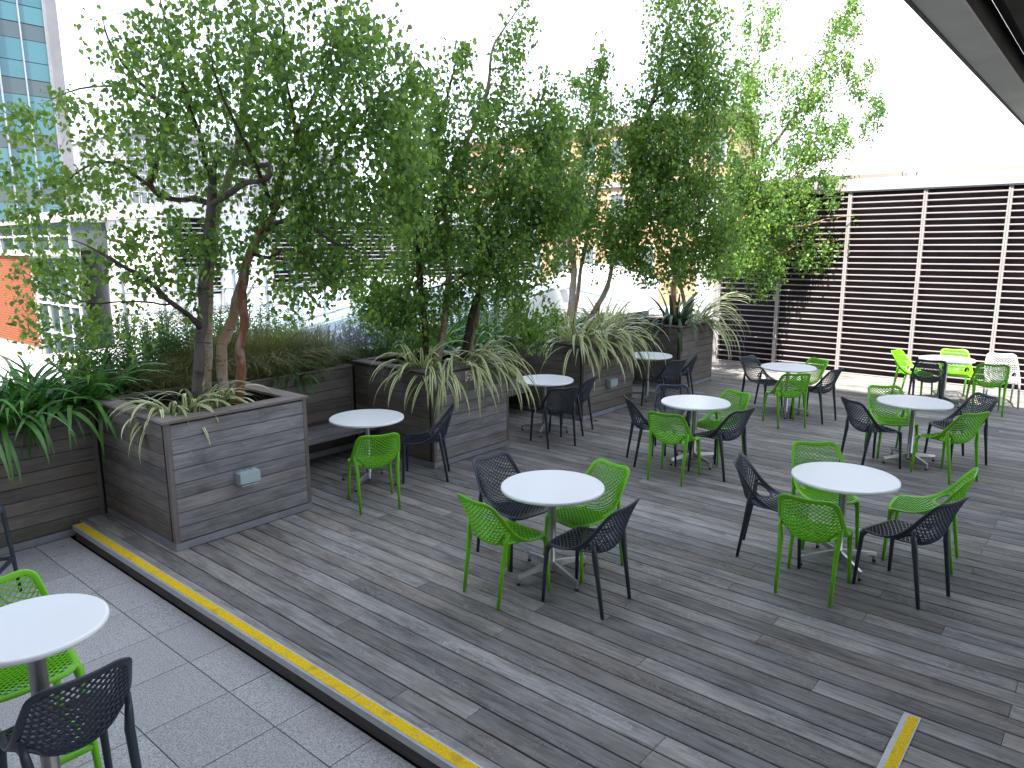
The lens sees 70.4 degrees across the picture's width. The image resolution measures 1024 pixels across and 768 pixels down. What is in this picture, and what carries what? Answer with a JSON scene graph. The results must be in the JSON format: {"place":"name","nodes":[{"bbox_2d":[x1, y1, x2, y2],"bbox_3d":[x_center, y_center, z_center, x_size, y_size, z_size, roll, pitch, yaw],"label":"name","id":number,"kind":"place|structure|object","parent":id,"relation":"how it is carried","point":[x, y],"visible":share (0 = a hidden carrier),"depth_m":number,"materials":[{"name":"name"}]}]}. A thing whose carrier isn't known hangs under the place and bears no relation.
{"place":"outdoors","nodes":[
{"label":"outdoors","id":0,"kind":"place"},
{"bbox_2d":[0,0,76,221],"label":"glass tower","id":1,"kind":"structure","parent":0,"point":[31,63],"depth_m":42.04,"materials":[{"name":"glass"}]},
{"bbox_2d":[0,217,107,358],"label":"brick building","id":2,"kind":"structure","parent":0,"point":[9,349],"depth_m":20.46,"materials":[{"name":"brick"}]},
{"bbox_2d":[0,537,415,767],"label":"paving","id":3,"kind":"structure","parent":0,"point":[203,696],"depth_m":4.55,"materials":[{"name":"stone"}]},
{"bbox_2d":[0,505,22,591],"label":"chair","id":4,"kind":"object","parent":3,"relation":"on","point":[11,558],"visible":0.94,"depth_m":5.84,"materials":[{"name":"plastic"}]},
{"bbox_2d":[0,569,101,767],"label":"chair","id":5,"kind":"object","parent":3,"relation":"on","point":[15,677],"visible":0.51,"depth_m":3.60,"materials":[{"name":"green plastic"}]},
{"bbox_2d":[0,593,109,767],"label":"round table","id":6,"kind":"object","parent":3,"relation":"on","point":[35,632],"visible":0.94,"depth_m":3.22,"materials":[{"name":"white laminate"}]},
{"bbox_2d":[0,657,141,767],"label":"chair","id":7,"kind":"object","parent":3,"relation":"on","point":[31,736],"visible":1,"depth_m":2.93,"materials":[{"name":"plastic"}]},
{"bbox_2d":[72,122,355,208],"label":"office block","id":8,"kind":"structure","parent":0,"point":[77,157],"depth_m":138.71,"materials":[{"name":"grey concrete"}]},
{"bbox_2d":[15,202,535,348],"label":"plant building","id":9,"kind":"structure","parent":0,"point":[222,297],"depth_m":18.15,"materials":[{"name":"metal"}]},
{"bbox_2d":[0,305,693,385],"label":"roof","id":10,"kind":"structure","parent":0,"point":[38,364],"depth_m":13.99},
{"bbox_2d":[114,265,354,345],"bbox_3d":[-5.263,-1.478,14.759,0.160,1.771,5.200,9,14,39],"label":"roof railing","id":11,"kind":"object","parent":10,"relation":"on","point":[265,286],"visible":0.16,"depth_m":14.28,"materials":[{"name":"metal"}]},
{"bbox_2d":[135,276,664,351],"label":"glazed roof","id":12,"kind":"structure","parent":10,"relation":"on","point":[555,295],"depth_m":16.49,"materials":[{"name":"white glass"}]},
{"bbox_2d":[547,264,663,308],"bbox_3d":[2.883,-3.168,23.957,3.200,1.570,2.900,9,14,39],"label":"skylight","id":13,"kind":"object","parent":10,"relation":"on","point":[619,287],"visible":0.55,"depth_m":22.88,"materials":[{"name":"glass"}]},
{"bbox_2d":[2,381,1017,767],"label":"terrace slab","id":14,"kind":"structure","parent":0,"point":[260,661],"depth_m":5.21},
{"bbox_2d":[0,310,663,555],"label":"raised bed","id":15,"kind":"object","parent":14,"relation":"on","point":[60,495],"visible":0.15,"depth_m":7.02,"materials":[{"name":"wood"}]},
{"bbox_2d":[0,357,123,441],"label":"strap lily","id":16,"kind":"object","parent":15,"relation":"in","point":[16,373],"visible":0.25,"depth_m":6.95,"materials":[{"name":"green plant"}]},
{"bbox_2d":[0,354,127,488],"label":"strap lily","id":17,"kind":"object","parent":15,"relation":"in","point":[36,433],"visible":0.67,"depth_m":6.61,"materials":[{"name":"green plant"}]},
{"bbox_2d":[0,345,178,461],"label":"strap lily","id":18,"kind":"object","parent":15,"relation":"in","point":[102,383],"visible":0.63,"depth_m":6.93,"materials":[{"name":"green plant"}]},
{"bbox_2d":[7,346,178,413],"bbox_3d":[-4.395,0.071,7.729,1.803,0.991,1.824,9,14,39],"label":"strap lily","id":19,"kind":"object","parent":15,"relation":"in","point":[106,374],"visible":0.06,"depth_m":7.38,"materials":[{"name":"green plant"}]},
{"bbox_2d":[59,305,186,390],"bbox_3d":[-4.176,-0.357,8.019,1.000,0.996,1.383,9,14,39],"label":"leafy herb","id":20,"kind":"object","parent":15,"relation":"on","point":[121,346],"visible":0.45,"depth_m":7.83,"materials":[{"name":"green plant"}]},
{"bbox_2d":[78,348,274,402],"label":"feather grass","id":21,"kind":"object","parent":15,"relation":"on","point":[166,380],"depth_m":7.73,"materials":[{"name":"plant"}]},
{"bbox_2d":[138,301,254,377],"bbox_3d":[-3.705,-0.481,8.660,1.315,0.995,0.946,-7,13,-32],"label":"leafy herb","id":22,"kind":"object","parent":15,"relation":"on","point":[173,337],"visible":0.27,"depth_m":8.36,"materials":[{"name":"green plant"}]},
{"bbox_2d":[94,312,414,386],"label":"feather grass","id":23,"kind":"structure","parent":15,"relation":"on","point":[257,351],"depth_m":8.62,"materials":[{"name":"plant"}]},
{"bbox_2d":[213,301,307,341],"bbox_3d":[-3.221,-0.578,9.292,1.050,0.944,1.266,9,14,39],"label":"leafy herb","id":24,"kind":"object","parent":15,"relation":"on","point":[261,320],"visible":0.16,"depth_m":9.27,"materials":[{"name":"green plant"}]},
{"bbox_2d":[271,351,330,396],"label":"strap lily","id":25,"kind":"object","parent":15,"relation":"in","point":[309,382],"visible":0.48,"depth_m":8.83,"materials":[{"name":"green plant"}]},
{"bbox_2d":[278,323,359,361],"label":"lavender","id":26,"kind":"object","parent":15,"relation":"on","point":[334,336],"visible":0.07,"depth_m":9.93,"materials":[{"name":"green plant"}]},
{"bbox_2d":[295,323,373,368],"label":"lavender","id":27,"kind":"object","parent":15,"relation":"on","point":[345,360],"visible":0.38,"depth_m":9.65,"materials":[{"name":"green plant"}]},
{"bbox_2d":[307,423,377,445],"bbox_3d":[-2.438,0.644,8.795,0.459,0.123,1.680,9,14,39],"label":"bench","id":28,"kind":"object","parent":15,"relation":"attached to","point":[321,433],"visible":0.26,"depth_m":8.86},
{"bbox_2d":[323,322,397,364],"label":"lavender","id":29,"kind":"object","parent":15,"relation":"on","point":[379,353],"visible":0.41,"depth_m":10.08,"materials":[{"name":"green plant"}]},
{"bbox_2d":[340,311,417,360],"bbox_3d":[-1.942,-0.771,10.724,0.918,0.774,1.249,9,14,39],"label":"leafy herb","id":30,"kind":"object","parent":15,"relation":"on","point":[374,340],"visible":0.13,"depth_m":10.51,"materials":[{"name":"green plant"}]},
{"bbox_2d":[375,313,481,359],"bbox_3d":[-1.274,-0.520,10.864,1.880,1.081,1.710,-2,11,-11],"label":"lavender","id":31,"kind":"object","parent":15,"relation":"in","point":[451,330],"visible":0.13,"depth_m":10.71,"materials":[{"name":"green plant"}]},
{"bbox_2d":[420,288,485,345],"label":"leafy herb","id":32,"kind":"object","parent":15,"relation":"on","point":[460,313],"visible":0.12,"depth_m":11.66,"materials":[{"name":"green plant"}]},
{"bbox_2d":[420,313,524,369],"bbox_3d":[-0.711,-0.631,11.391,1.822,1.131,2.051,9,14,39],"label":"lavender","id":33,"kind":"object","parent":15,"relation":"in","point":[483,335],"visible":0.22,"depth_m":11.22,"materials":[{"name":"green plant"}]},
{"bbox_2d":[448,309,519,355],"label":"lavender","id":34,"kind":"object","parent":15,"relation":"in","point":[504,338],"visible":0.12,"depth_m":12.01,"materials":[{"name":"green plant"}]},
{"bbox_2d":[466,281,533,338],"bbox_3d":[-0.322,-1.339,12.729,0.972,1.123,1.484,9,14,39],"label":"leafy herb","id":35,"kind":"object","parent":15,"relation":"on","point":[494,318],"visible":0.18,"depth_m":12.63,"materials":[{"name":"green plant"}]},
{"bbox_2d":[509,383,529,396],"bbox_3d":[-0.430,0.189,11.133,0.459,0.123,1.690,9,14,39],"label":"bench","id":36,"kind":"object","parent":15,"relation":"attached to","point":[515,393],"visible":0.12,"depth_m":11.46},
{"bbox_2d":[564,292,656,331],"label":"striped flax","id":37,"kind":"object","parent":15,"relation":"in","point":[606,314],"visible":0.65,"depth_m":13.18,"materials":[{"name":"green plant"}]},
{"bbox_2d":[79,362,1023,767],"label":"timber deck","id":38,"kind":"structure","parent":14,"relation":"on","point":[703,646],"depth_m":5.38,"materials":[{"name":"wood"}]},
{"bbox_2d":[92,379,311,551],"bbox_3d":[-3.059,0.711,7.256,1.508,1.174,1.444,9,14,39],"label":"planter box","id":39,"kind":"object","parent":38,"relation":"on","point":[171,491],"visible":0.82,"depth_m":6.73,"materials":[{"name":"wood"}]},
{"bbox_2d":[103,388,240,463],"bbox_3d":[-3.126,0.355,6.612,1.082,0.656,0.956,1,11,7],"label":"striped flax","id":40,"kind":"object","parent":39,"relation":"in","point":[171,409],"visible":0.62,"depth_m":6.50,"materials":[{"name":"green plant"}]},
{"bbox_2d":[140,378,276,415],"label":"striped flax","id":41,"kind":"object","parent":39,"relation":"in","point":[211,405],"visible":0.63,"depth_m":6.97,"materials":[{"name":"green plant"}]},
{"bbox_2d":[0,0,443,405],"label":"birch tree","id":42,"kind":"object","parent":39,"relation":"in","point":[389,114],"visible":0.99,"depth_m":6.75,"materials":[{"name":"green plant"}]},
{"bbox_2d":[234,467,260,486],"bbox_3d":[-2.463,0.868,6.773,0.092,0.139,0.216,9,14,39],"label":"socket box","id":43,"kind":"object","parent":39,"relation":"attached to","point":[247,477],"visible":1,"depth_m":6.73,"materials":[{"name":"grey plastic"}]},
{"bbox_2d":[72,522,482,767],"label":"step nosing","id":44,"kind":"object","parent":38,"relation":"attached to","point":[437,752],"visible":1,"depth_m":4.66,"materials":[{"name":"metal"}]},
{"bbox_2d":[75,532,439,767],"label":"step riser","id":45,"kind":"object","parent":44,"relation":"attached to","point":[415,757],"visible":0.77,"depth_m":4.79,"materials":[{"name":"black"}]},
{"bbox_2d":[329,409,403,491],"bbox_3d":[-1.616,0.742,8.150,0.824,0.765,0.824,9,14,39],"label":"round table","id":46,"kind":"object","parent":38,"relation":"on","point":[366,419],"visible":0.94,"depth_m":8.09,"materials":[{"name":"white laminate"}]},
{"bbox_2d":[347,433,400,514],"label":"chair","id":47,"kind":"object","parent":38,"relation":"on","point":[369,461],"visible":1,"depth_m":7.21,"materials":[{"name":"green plastic"}]},
{"bbox_2d":[401,404,454,483],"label":"chair","id":48,"kind":"object","parent":38,"relation":"on","point":[416,438],"visible":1,"depth_m":8.25,"materials":[{"name":"plastic"}]},
{"bbox_2d":[352,350,510,468],"bbox_3d":[-1.048,0.255,9.598,1.508,1.174,1.424,9,14,39],"label":"planter box","id":49,"kind":"object","parent":38,"relation":"on","point":[472,434],"visible":0.56,"depth_m":9.08,"materials":[{"name":"wood"}]},
{"bbox_2d":[369,333,470,407],"bbox_3d":[-1.171,-0.175,8.830,1.321,0.924,1.156,5,12,27],"label":"striped flax","id":50,"kind":"object","parent":49,"relation":"in","point":[410,358],"visible":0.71,"depth_m":8.70,"materials":[{"name":"green plant"}]},
{"bbox_2d":[384,349,495,418],"bbox_3d":[-0.869,0.016,8.863,1.377,0.832,1.225,0,11,4],"label":"striped flax","id":51,"kind":"object","parent":49,"relation":"in","point":[455,382],"visible":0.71,"depth_m":8.55,"materials":[{"name":"green plant"}]},
{"bbox_2d":[339,0,589,363],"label":"birch tree","id":52,"kind":"object","parent":49,"relation":"on","point":[534,186],"visible":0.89,"depth_m":8.97,"materials":[{"name":"green plant"}]},
{"bbox_2d":[431,331,540,419],"bbox_3d":[-0.372,-0.114,9.289,1.714,1.002,1.916,9,14,39],"label":"striped flax","id":53,"kind":"object","parent":49,"relation":"in","point":[480,354],"visible":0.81,"depth_m":8.97,"materials":[{"name":"green plant"}]},
{"bbox_2d":[456,493,550,610],"bbox_3d":[-0.074,1.201,5.552,0.609,0.832,0.499,-10,15,-42],"label":"chair","id":54,"kind":"object","parent":38,"relation":"on","point":[511,532],"visible":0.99,"depth_m":5.36,"materials":[{"name":"green plastic"}]},
{"bbox_2d":[472,451,548,571],"bbox_3d":[-0.009,1.068,6.245,0.498,0.832,0.609,-9,14,-39],"label":"chair","id":55,"kind":"object","parent":38,"relation":"on","point":[512,511],"visible":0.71,"depth_m":6.28,"materials":[{"name":"plastic"}]},
{"bbox_2d":[516,374,573,436],"bbox_3d":[0.466,0.308,10.376,0.824,0.765,0.824,9,14,39],"label":"round table","id":56,"kind":"object","parent":38,"relation":"on","point":[544,381],"visible":0.78,"depth_m":10.32,"materials":[{"name":"white laminate"}]},
{"bbox_2d":[501,470,604,591],"bbox_3d":[0.323,1.179,5.827,0.824,0.765,0.824,9,14,39],"label":"round table","id":57,"kind":"object","parent":38,"relation":"on","point":[552,490],"visible":0.94,"depth_m":5.75,"materials":[{"name":"white laminate"}]},
{"bbox_2d":[530,386,577,448],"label":"chair","id":58,"kind":"object","parent":38,"relation":"on","point":[560,409],"visible":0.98,"depth_m":9.52,"materials":[{"name":"plastic"}]},
{"bbox_2d":[507,329,635,420],"bbox_3d":[0.983,-0.205,11.961,1.508,1.174,1.484,9,14,39],"label":"planter box","id":59,"kind":"object","parent":38,"relation":"on","point":[604,399],"visible":0.48,"depth_m":11.43,"materials":[{"name":"wood"}]},
{"bbox_2d":[525,306,636,389],"bbox_3d":[1.030,-0.564,11.270,1.800,1.266,1.744,4,12,21],"label":"striped flax","id":60,"kind":"object","parent":59,"relation":"in","point":[577,337],"visible":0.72,"depth_m":10.90,"materials":[{"name":"green plant"}]},
{"bbox_2d":[542,316,670,382],"bbox_3d":[1.371,-0.559,11.751,1.945,1.105,2.139,-8,13,-36],"label":"striped flax","id":61,"kind":"object","parent":59,"relation":"in","point":[626,332],"visible":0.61,"depth_m":11.29,"materials":[{"name":"green plant"}]},
{"bbox_2d":[534,0,757,340],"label":"birch tree","id":62,"kind":"object","parent":59,"relation":"in","point":[658,171],"visible":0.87,"depth_m":11.19,"materials":[{"name":"green plant"}]},
{"bbox_2d":[548,374,597,435],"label":"chair","id":63,"kind":"object","parent":38,"relation":"on","point":[588,387],"visible":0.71,"depth_m":10.20,"materials":[{"name":"plastic"}]},
{"bbox_2d":[543,458,629,582],"bbox_3d":[0.630,1.105,6.039,0.609,0.832,0.498,-8,14,-37],"label":"chair","id":64,"kind":"object","parent":38,"relation":"on","point":[574,516],"visible":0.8,"depth_m":6.05,"materials":[{"name":"green plastic"}]},
{"bbox_2d":[541,498,639,619],"bbox_3d":[0.593,1.226,5.411,0.609,0.832,0.499,8,14,37],"label":"chair","id":65,"kind":"object","parent":38,"relation":"on","point":[578,542],"visible":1,"depth_m":5.26,"materials":[{"name":"plastic"}]},
{"bbox_2d":[623,394,676,466],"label":"chair","id":66,"kind":"object","parent":38,"relation":"on","point":[633,409],"visible":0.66,"depth_m":8.74,"materials":[{"name":"plastic"}]},
{"bbox_2d":[632,352,671,401],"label":"round table","id":67,"kind":"object","parent":38,"relation":"on","point":[657,356],"visible":0.67,"depth_m":12.57,"materials":[{"name":"white laminate"}]},
{"bbox_2d":[612,316,713,389],"bbox_3d":[2.958,-0.653,14.262,1.508,1.174,1.394,9,14,39],"label":"planter box","id":68,"kind":"object","parent":38,"relation":"on","point":[702,368],"visible":0.63,"depth_m":13.69,"materials":[{"name":"wood"}]},
{"bbox_2d":[633,286,719,352],"bbox_3d":[2.999,-1.164,13.579,1.668,1.434,1.789,9,14,39],"label":"green flax","id":69,"kind":"object","parent":68,"relation":"in","point":[670,318],"visible":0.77,"depth_m":13.38,"materials":[{"name":"green plant"}]},
{"bbox_2d":[678,289,752,360],"bbox_3d":[3.780,-1.148,14.150,1.873,1.361,2.290,-1,11,-5],"label":"striped flax","id":70,"kind":"object","parent":68,"relation":"in","point":[709,307],"visible":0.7,"depth_m":13.89,"materials":[{"name":"green plant"}]},
{"bbox_2d":[669,0,888,314],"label":"birch tree","id":71,"kind":"object","parent":68,"relation":"in","point":[768,211],"visible":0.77,"depth_m":14.26,"materials":[{"name":"green plant"}]},
{"bbox_2d":[641,359,686,410],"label":"chair","id":72,"kind":"object","parent":38,"relation":"on","point":[661,378],"visible":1,"depth_m":11.69,"materials":[{"name":"plastic"}]},
{"bbox_2d":[651,384,691,455],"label":"chair","id":73,"kind":"object","parent":38,"relation":"on","point":[688,417],"visible":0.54,"depth_m":9.51,"materials":[{"name":"plastic"}]},
{"bbox_2d":[647,411,700,485],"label":"chair","id":74,"kind":"object","parent":38,"relation":"on","point":[669,438],"visible":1,"depth_m":8.06,"materials":[{"name":"green plastic"}]},
{"bbox_2d":[660,351,699,394],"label":"chair","id":75,"kind":"object","parent":38,"relation":"on","point":[690,365],"visible":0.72,"depth_m":12.32,"materials":[{"name":"plastic"}]},
{"bbox_2d":[661,395,730,469],"bbox_3d":[2.230,0.587,8.882,0.824,0.765,0.824,9,14,39],"label":"round table","id":76,"kind":"object","parent":38,"relation":"on","point":[695,404],"visible":0.9,"depth_m":8.81,"materials":[{"name":"white laminate"}]},
{"bbox_2d":[687,407,754,481],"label":"chair","id":77,"kind":"object","parent":38,"relation":"on","point":[719,433],"visible":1,"depth_m":8.20,"materials":[{"name":"plastic"}]},
{"bbox_2d":[691,389,750,466],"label":"chair","id":78,"kind":"object","parent":38,"relation":"on","point":[705,423],"visible":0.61,"depth_m":9.09,"materials":[{"name":"green plastic"}]},
{"bbox_2d":[739,355,782,406],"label":"chair","id":79,"kind":"object","parent":38,"relation":"on","point":[767,381],"visible":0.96,"depth_m":11.95,"materials":[{"name":"plastic"}]},
{"bbox_2d":[733,452,807,568],"bbox_3d":[2.221,1.058,6.251,0.609,0.832,0.499,5,12,25],"label":"chair","id":80,"kind":"object","parent":38,"relation":"on","point":[750,494],"visible":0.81,"depth_m":6.27,"materials":[{"name":"plastic"}]},
{"bbox_2d":[762,373,810,428],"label":"chair","id":81,"kind":"object","parent":38,"relation":"on","point":[794,394],"visible":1,"depth_m":10.52,"materials":[{"name":"green plastic"}]},
{"bbox_2d":[760,362,816,418],"bbox_3d":[4.305,0.103,11.366,0.824,0.765,0.824,9,14,39],"label":"round table","id":82,"kind":"object","parent":38,"relation":"on","point":[789,368],"visible":0.95,"depth_m":11.30,"materials":[{"name":"white laminate"}]},
{"bbox_2d":[779,357,828,414],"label":"chair","id":83,"kind":"object","parent":38,"relation":"on","point":[825,362],"visible":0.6,"depth_m":11.66,"materials":[{"name":"green plastic"}]},
{"bbox_2d":[774,494,852,607],"bbox_3d":[2.318,1.187,5.580,0.499,0.832,0.609,7,13,35],"label":"chair","id":84,"kind":"object","parent":38,"relation":"on","point":[797,528],"visible":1,"depth_m":5.37,"materials":[{"name":"green plastic"}]},
{"bbox_2d":[789,367,843,423],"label":"chair","id":85,"kind":"object","parent":38,"relation":"on","point":[834,374],"visible":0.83,"depth_m":10.79,"materials":[{"name":"plastic"}]},
{"bbox_2d":[789,441,859,549],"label":"chair","id":86,"kind":"object","parent":38,"relation":"on","point":[806,492],"visible":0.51,"depth_m":6.65,"materials":[{"name":"green plastic"}]},
{"bbox_2d":[791,462,900,580],"bbox_3d":[2.734,1.131,6.027,0.824,0.765,0.824,9,14,39],"label":"round table","id":87,"kind":"object","parent":38,"relation":"on","point":[843,480],"visible":0.91,"depth_m":5.95,"materials":[{"name":"white laminate"}]},
{"bbox_2d":[694,169,1023,393],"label":"louvre wall","id":88,"kind":"structure","parent":38,"relation":"on","point":[932,264],"depth_m":13.96,"materials":[{"name":"metal"}]},
{"bbox_2d":[902,166,928,175],"bbox_3d":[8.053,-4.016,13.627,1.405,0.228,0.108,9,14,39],"label":"security camera","id":89,"kind":"object","parent":88,"relation":"attached to","point":[917,170],"visible":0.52,"depth_m":13.83,"materials":[{"name":"metal"}]},
{"bbox_2d":[839,397,901,468],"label":"chair","id":90,"kind":"object","parent":38,"relation":"on","point":[874,427],"visible":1,"depth_m":8.59,"materials":[{"name":"plastic"}]},
{"bbox_2d":[864,385,918,458],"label":"chair","id":91,"kind":"object","parent":38,"relation":"on","point":[899,421],"visible":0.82,"depth_m":9.37,"materials":[{"name":"green plastic"}]},
{"bbox_2d":[877,712,920,767],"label":"step nosing","id":92,"kind":"object","parent":38,"relation":"on","point":[898,744],"visible":1,"depth_m":3.89,"materials":[{"name":"metal"}]},
{"bbox_2d":[852,496,968,609],"bbox_3d":[3.037,1.192,5.536,0.499,0.832,0.609,-6,13,-30],"label":"chair","id":93,"kind":"object","parent":38,"relation":"on","point":[893,531],"visible":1,"depth_m":5.35,"materials":[{"name":"plastic"}]},
{"bbox_2d":[891,349,932,395],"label":"chair","id":94,"kind":"object","parent":38,"relation":"on","point":[902,370],"visible":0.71,"depth_m":12.59,"materials":[{"name":"green plastic"}]},
{"bbox_2d":[877,395,953,470],"bbox_3d":[4.868,0.585,8.840,0.824,0.765,0.824,9,14,39],"label":"round table","id":95,"kind":"object","parent":38,"relation":"on","point":[913,403],"visible":0.99,"depth_m":8.80,"materials":[{"name":"white laminate"}]},
{"bbox_2d":[908,359,946,398],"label":"chair","id":96,"kind":"object","parent":38,"relation":"on","point":[924,379],"visible":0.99,"depth_m":11.61,"materials":[{"name":"plastic"}]},
{"bbox_2d":[881,467,978,574],"bbox_3d":[3.507,1.082,6.102,0.609,0.832,0.499,8,13,36],"label":"chair","id":97,"kind":"object","parent":38,"relation":"on","point":[901,503],"visible":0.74,"depth_m":6.14,"materials":[{"name":"green plastic"}]},
{"bbox_2d":[919,355,975,407],"bbox_3d":[7.202,-0.045,12.082,0.824,0.765,0.824,9,14,39],"label":"round table","id":98,"kind":"object","parent":38,"relation":"on","point":[950,360],"visible":0.62,"depth_m":12.03,"materials":[{"name":"white laminate"}]},
{"bbox_2d":[909,411,989,484],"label":"chair","id":99,"kind":"object","parent":38,"relation":"on","point":[946,437],"visible":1,"depth_m":8.05,"materials":[{"name":"green plastic"}]},
{"bbox_2d":[937,348,974,396],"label":"chair","id":100,"kind":"object","parent":38,"relation":"on","point":[968,373],"visible":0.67,"depth_m":12.61,"materials":[{"name":"green plastic"}]},
{"bbox_2d":[924,392,998,464],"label":"chair","id":101,"kind":"object","parent":38,"relation":"on","point":[944,423],"visible":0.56,"depth_m":8.92,"materials":[{"name":"plastic"}]},
{"bbox_2d":[964,363,1009,416],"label":"chair","id":102,"kind":"object","parent":38,"relation":"on","point":[989,384],"visible":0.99,"depth_m":11.19,"materials":[{"name":"green plastic"}]},
{"bbox_2d":[982,352,1020,409],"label":"chair","id":103,"kind":"object","parent":38,"relation":"on","point":[1015,379],"visible":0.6,"depth_m":12.07,"materials":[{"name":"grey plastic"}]},
{"bbox_2d":[56,0,1023,211],"label":"sky","id":104,"kind":"structure","parent":0,"point":[941,116],"materials":[{"name":"white"}]},
{"bbox_2d":[456,103,763,364],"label":"stone building","id":105,"kind":"structure","parent":0,"point":[614,190],"depth_m":50.62,"materials":[{"name":"stone"}]},
{"bbox_2d":[679,172,907,227],"bbox_3d":[5.934,-3.975,15.982,4.880,1.030,0.200,9,14,39],"label":"roof upstand","id":106,"kind":"object","parent":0,"point":[890,174],"visible":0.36,"depth_m":14.68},
{"bbox_2d":[904,0,1023,125],"bbox_3d":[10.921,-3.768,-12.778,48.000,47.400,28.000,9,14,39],"label":"roof overhang","id":107,"kind":"structure","parent":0,"point":[980,41],"depth_m":5.08,"materials":[{"name":"metal"}]},
{"bbox_2d":[944,164,1023,173],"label":"roof upstand","id":108,"kind":"object","parent":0,"point":[983,169],"visible":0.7,"depth_m":13.43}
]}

